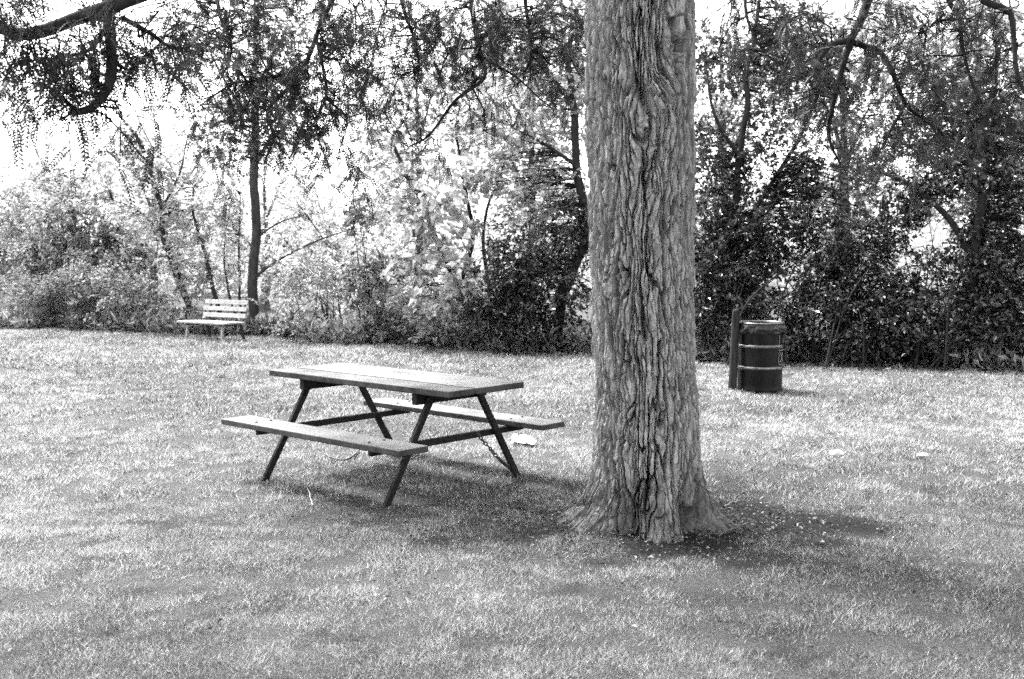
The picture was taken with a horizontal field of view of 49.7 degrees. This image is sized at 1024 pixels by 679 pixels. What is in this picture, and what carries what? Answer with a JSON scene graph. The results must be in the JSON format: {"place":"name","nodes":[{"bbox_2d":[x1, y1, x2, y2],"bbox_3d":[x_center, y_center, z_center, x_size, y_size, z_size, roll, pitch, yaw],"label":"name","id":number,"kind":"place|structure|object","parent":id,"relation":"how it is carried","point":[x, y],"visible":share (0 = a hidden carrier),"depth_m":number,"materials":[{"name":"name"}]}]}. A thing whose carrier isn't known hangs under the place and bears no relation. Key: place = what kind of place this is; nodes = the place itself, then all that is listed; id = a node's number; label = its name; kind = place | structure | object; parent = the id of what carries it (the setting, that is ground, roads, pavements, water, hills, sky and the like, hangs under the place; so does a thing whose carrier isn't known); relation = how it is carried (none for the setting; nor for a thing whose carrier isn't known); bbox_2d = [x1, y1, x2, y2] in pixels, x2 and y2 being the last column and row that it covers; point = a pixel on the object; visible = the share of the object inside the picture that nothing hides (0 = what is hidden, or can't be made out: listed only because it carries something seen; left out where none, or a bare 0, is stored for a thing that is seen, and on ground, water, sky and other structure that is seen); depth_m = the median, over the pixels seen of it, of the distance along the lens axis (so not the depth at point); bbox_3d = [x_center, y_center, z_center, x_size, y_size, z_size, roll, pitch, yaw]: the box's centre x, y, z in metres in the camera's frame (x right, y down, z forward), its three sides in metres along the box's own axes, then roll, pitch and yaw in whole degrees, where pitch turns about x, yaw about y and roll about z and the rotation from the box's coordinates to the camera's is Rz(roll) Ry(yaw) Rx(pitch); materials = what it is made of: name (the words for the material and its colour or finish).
{"place":"outdoors","nodes":[
{"label":"outdoors","id":0,"kind":"place"},
{"bbox_2d":[323,450,359,460],"bbox_3d":[-1.249,0.874,8.565,0.366,0.059,0.335,-4,6,-38],"label":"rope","id":1,"kind":"object","parent":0,"point":[346,459],"visible":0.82,"depth_m":8.44,"materials":[{"name":"white fabric"}]},
{"bbox_2d":[0,253,1023,678],"bbox_3d":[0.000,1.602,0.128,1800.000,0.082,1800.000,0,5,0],"label":"ground","id":2,"kind":"structure","parent":0,"point":[876,643],"depth_m":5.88,"materials":[{"name":"grey plant"}]},
{"bbox_2d":[0,150,77,313],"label":"pale shrub","id":3,"kind":"object","parent":2,"relation":"on","point":[17,204],"visible":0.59,"depth_m":25.98,"materials":[{"name":"grey plant"}]},
{"bbox_2d":[0,255,121,329],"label":"tall weeds","id":4,"kind":"object","parent":2,"relation":"on","point":[39,295],"visible":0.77,"depth_m":22.98,"materials":[{"name":"grey plant"}]},
{"bbox_2d":[0,130,128,298],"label":"background tree","id":5,"kind":"object","parent":2,"relation":"on","point":[50,158],"visible":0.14,"depth_m":32.63,"materials":[{"name":"grey plant"}]},
{"bbox_2d":[0,171,168,308],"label":"rounded shrub","id":6,"kind":"object","parent":2,"relation":"on","point":[108,239],"visible":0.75,"depth_m":24.06,"materials":[{"name":"grey plant"}]},
{"bbox_2d":[71,250,205,332],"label":"shrub","id":7,"kind":"object","parent":2,"relation":"on","point":[128,290],"visible":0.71,"depth_m":22.24,"materials":[{"name":"grey plant"}]},
{"bbox_2d":[71,103,233,316],"bbox_3d":[-7.350,-2.451,22.216,3.495,4.653,2.143,2,5,28],"label":"leaning tree","id":8,"kind":"object","parent":2,"relation":"on","point":[174,263],"visible":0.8,"depth_m":21.88,"materials":[{"name":"grey plant"}]},
{"bbox_2d":[77,113,234,307],"bbox_3d":[-9.738,-3.476,30.870,4.412,5.634,2.792,0,5,0],"label":"background tree","id":9,"kind":"object","parent":2,"relation":"on","point":[170,154],"visible":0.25,"depth_m":30.68,"materials":[{"name":"grey plant"}]},
{"bbox_2d":[176,297,248,340],"bbox_3d":[-5.343,-0.353,19.833,1.220,0.775,0.690,3,5,33],"label":"park bench","id":10,"kind":"object","parent":2,"relation":"on","point":[208,321],"visible":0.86,"depth_m":19.85,"materials":[{"name":"paint"}]},
{"bbox_2d":[164,150,263,318],"bbox_3d":[-5.812,-1.914,21.669,2.031,3.660,1.662,0,5,0],"label":"thin tree","id":11,"kind":"object","parent":2,"relation":"on","point":[207,262],"visible":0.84,"depth_m":21.56,"materials":[{"name":"grey plant"}]},
{"bbox_2d":[170,0,345,333],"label":"straight tree","id":12,"kind":"object","parent":2,"relation":"on","point":[254,274],"visible":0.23,"depth_m":20.72,"materials":[{"name":"grey plant"}]},
{"bbox_2d":[188,145,369,310],"bbox_3d":[-6.308,-2.948,30.020,5.074,4.967,2.486,0,5,0],"label":"background tree","id":13,"kind":"object","parent":2,"relation":"on","point":[246,232],"visible":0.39,"depth_m":29.75,"materials":[{"name":"grey plant"}]},
{"bbox_2d":[236,171,381,324],"bbox_3d":[-4.278,-1.897,23.511,3.338,3.323,1.767,3,5,30],"label":"airy shrub","id":14,"kind":"object","parent":2,"relation":"on","point":[300,211],"visible":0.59,"depth_m":23.31,"materials":[{"name":"grey plant"}]},
{"bbox_2d":[247,240,372,338],"bbox_3d":[-3.714,-0.872,20.498,2.445,1.974,2.298,0,5,0],"label":"bright shrub","id":15,"kind":"object","parent":2,"relation":"on","point":[292,265],"visible":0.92,"depth_m":20.67,"materials":[{"name":"grey plant"}]},
{"bbox_2d":[328,189,437,344],"bbox_3d":[-2.401,-1.194,19.564,2.310,3.056,1.674,4,6,42],"label":"dim shrub","id":16,"kind":"object","parent":2,"relation":"on","point":[367,302],"visible":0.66,"depth_m":19.46,"materials":[{"name":"grey plant"}]},
{"bbox_2d":[221,363,563,506],"bbox_3d":[-0.844,0.628,7.755,1.897,0.759,1.544,4,6,42],"label":"picnic table","id":17,"kind":"object","parent":2,"relation":"on","point":[426,389],"visible":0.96,"depth_m":7.57,"materials":[{"name":"grey wood"}]},
{"bbox_2d":[476,432,510,476],"bbox_3d":[-0.112,0.804,7.647,0.190,0.405,0.746,1,5,9],"label":"chain","id":18,"kind":"object","parent":17,"relation":"hanging from","point":[504,463],"visible":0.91,"depth_m":7.41,"materials":[{"name":"grey metal"}]},
{"bbox_2d":[329,32,509,315],"bbox_3d":[-2.247,-3.810,26.727,4.709,7.638,2.242,0,5,0],"label":"background tree","id":19,"kind":"object","parent":2,"relation":"on","point":[421,102],"visible":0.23,"depth_m":26.60,"materials":[{"name":"grey plant"}]},
{"bbox_2d":[348,281,517,352],"bbox_3d":[-1.309,-0.292,18.361,3.172,1.494,1.796,1,5,13],"label":"stemmy shrub","id":20,"kind":"object","parent":2,"relation":"on","point":[437,328],"visible":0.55,"depth_m":18.23,"materials":[{"name":"grey plant"}]},
{"bbox_2d":[328,90,542,346],"bbox_3d":[-1.246,-2.031,18.451,3.667,4.380,2.462,0,5,0],"label":"vine clad tree","id":21,"kind":"object","parent":2,"relation":"on","point":[444,253],"visible":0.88,"depth_m":18.22,"materials":[{"name":"grey plant"}]},
{"bbox_2d":[491,506,531,511],"bbox_3d":[0.006,1.042,6.780,0.314,0.036,0.075,2,5,23],"label":"stick","id":22,"kind":"object","parent":2,"relation":"on","point":[518,507],"visible":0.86,"depth_m":6.79,"materials":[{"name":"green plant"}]},
{"bbox_2d":[0,0,1023,543],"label":"tree","id":23,"kind":"object","parent":2,"relation":"on","point":[640,98],"visible":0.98,"depth_m":6.27,"materials":[{"name":"grey plant"}]},
{"bbox_2d":[0,302,1023,372],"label":"undergrowth","id":24,"kind":"object","parent":2,"relation":"on","point":[340,334],"visible":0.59,"depth_m":19.04,"materials":[{"name":"grey plant"}]},
{"bbox_2d":[0,147,1023,297],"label":"distant wood","id":25,"kind":"object","parent":2,"relation":"on","point":[941,235],"visible":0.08,"depth_m":40.16,"materials":[{"name":"grey plant"}]},
{"bbox_2d":[0,326,1023,678],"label":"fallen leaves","id":26,"kind":"object","parent":2,"relation":"on","point":[738,532],"visible":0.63,"depth_m":6.34,"materials":[{"name":"grey plant"}]},
{"bbox_2d":[436,0,589,351],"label":"curved tree","id":27,"kind":"object","parent":2,"relation":"on","point":[546,180],"visible":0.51,"depth_m":17.93,"materials":[{"name":"grey plant"}]},
{"bbox_2d":[443,0,588,295],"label":"background tree","id":28,"kind":"object","parent":2,"relation":"on","point":[530,218],"visible":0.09,"depth_m":24.62,"materials":[{"name":"grey plant"}]},
{"bbox_2d":[448,189,592,354],"bbox_3d":[0.311,-0.972,17.607,2.700,2.937,2.058,0,5,0],"label":"dense shrub","id":29,"kind":"object","parent":2,"relation":"on","point":[527,308],"visible":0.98,"depth_m":17.40,"materials":[{"name":"black plant"}]},
{"bbox_2d":[507,434,536,444],"bbox_3d":[0.080,0.808,9.058,0.244,0.067,0.318,0,5,0],"label":"paper scrap","id":30,"kind":"object","parent":2,"relation":"on","point":[522,439],"visible":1,"depth_m":9.04,"materials":[{"name":"white paper"}]},
{"bbox_2d":[728,309,739,390],"bbox_3d":[2.551,0.143,12.696,0.122,0.996,0.097,0,5,0],"label":"wooden post","id":31,"kind":"object","parent":2,"relation":"on","point":[733,368],"visible":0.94,"depth_m":12.66,"materials":[{"name":"grey wood"}]},
{"bbox_2d":[723,500,744,507],"bbox_3d":[1.389,1.020,6.902,0.026,0.032,0.244,4,6,43],"label":"stick","id":32,"kind":"object","parent":2,"relation":"on","point":[729,504],"visible":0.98,"depth_m":6.87,"materials":[{"name":"grey wood"}]},
{"bbox_2d":[718,521,756,536],"bbox_3d":[1.282,1.071,6.276,0.018,0.027,0.394,4,6,43],"label":"stick","id":33,"kind":"object","parent":2,"relation":"on","point":[733,528],"visible":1,"depth_m":6.23,"materials":[{"name":"grey wood"}]},
{"bbox_2d":[693,192,788,362],"bbox_3d":[3.026,-0.904,16.409,2.153,2.576,2.161,0,5,0],"label":"shaded shrub","id":34,"kind":"object","parent":2,"relation":"on","point":[715,279],"visible":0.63,"depth_m":16.07,"materials":[{"name":"black plant"}]},
{"bbox_2d":[737,320,786,392],"bbox_3d":[2.873,0.188,12.784,0.594,0.791,0.595,0,5,0],"label":"steel drum","id":35,"kind":"object","parent":2,"relation":"on","point":[760,357],"visible":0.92,"depth_m":12.57,"materials":[{"name":"paint"}]},
{"bbox_2d":[693,0,832,325],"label":"background tree","id":36,"kind":"object","parent":2,"relation":"on","point":[726,120],"visible":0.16,"depth_m":22.53,"materials":[{"name":"grey plant"}]},
{"bbox_2d":[694,0,889,318],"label":"slanting tree","id":37,"kind":"object","parent":2,"relation":"on","point":[782,175],"visible":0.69,"depth_m":16.60,"materials":[{"name":"grey plant"}]},
{"bbox_2d":[711,191,886,366],"bbox_3d":[4.106,-0.787,15.920,2.399,2.750,2.047,0,5,0],"label":"broad shrub","id":38,"kind":"object","parent":2,"relation":"on","point":[806,281],"visible":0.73,"depth_m":15.69,"materials":[{"name":"black plant"}]},
{"bbox_2d":[829,450,843,455],"bbox_3d":[2.558,0.901,8.712,0.108,0.067,0.084,0,5,0],"label":"pale stone","id":39,"kind":"object","parent":2,"relation":"on","point":[835,452],"visible":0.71,"depth_m":8.68,"materials":[{"name":"white stone"}]},
{"bbox_2d":[768,0,957,296],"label":"background tree","id":40,"kind":"object","parent":2,"relation":"on","point":[854,71],"visible":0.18,"depth_m":21.61,"materials":[{"name":"grey plant"}]},
{"bbox_2d":[804,187,977,368],"bbox_3d":[5.226,-0.763,15.417,2.220,2.754,1.958,0,5,0],"label":"leafy shrub","id":41,"kind":"object","parent":2,"relation":"on","point":[903,333],"visible":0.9,"depth_m":15.21,"materials":[{"name":"black plant"}]},
{"bbox_2d":[834,45,1023,361],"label":"dark tree","id":42,"kind":"object","parent":2,"relation":"on","point":[995,179],"visible":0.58,"depth_m":15.09,"materials":[{"name":"grey plant"}]},
{"bbox_2d":[880,0,1023,330],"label":"background tree","id":43,"kind":"object","parent":2,"relation":"on","point":[955,43],"visible":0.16,"depth_m":20.53,"materials":[{"name":"grey plant"}]},
{"bbox_2d":[906,198,1023,370],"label":"edge shrub","id":44,"kind":"object","parent":2,"relation":"on","point":[1005,321],"visible":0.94,"depth_m":14.77,"materials":[{"name":"black plant"}]},
{"bbox_2d":[0,0,1023,252],"label":"sky","id":45,"kind":"structure","parent":0,"point":[701,11],"materials":[{"name":"white"}]},
{"bbox_2d":[917,453,928,456],"bbox_3d":[3.227,0.908,8.678,0.093,0.037,0.072,-2,5,-22],"label":"pale stone","id":46,"kind":"object","parent":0,"point":[923,454],"visible":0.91,"depth_m":8.66,"materials":[{"name":"white stone"}]}
]}

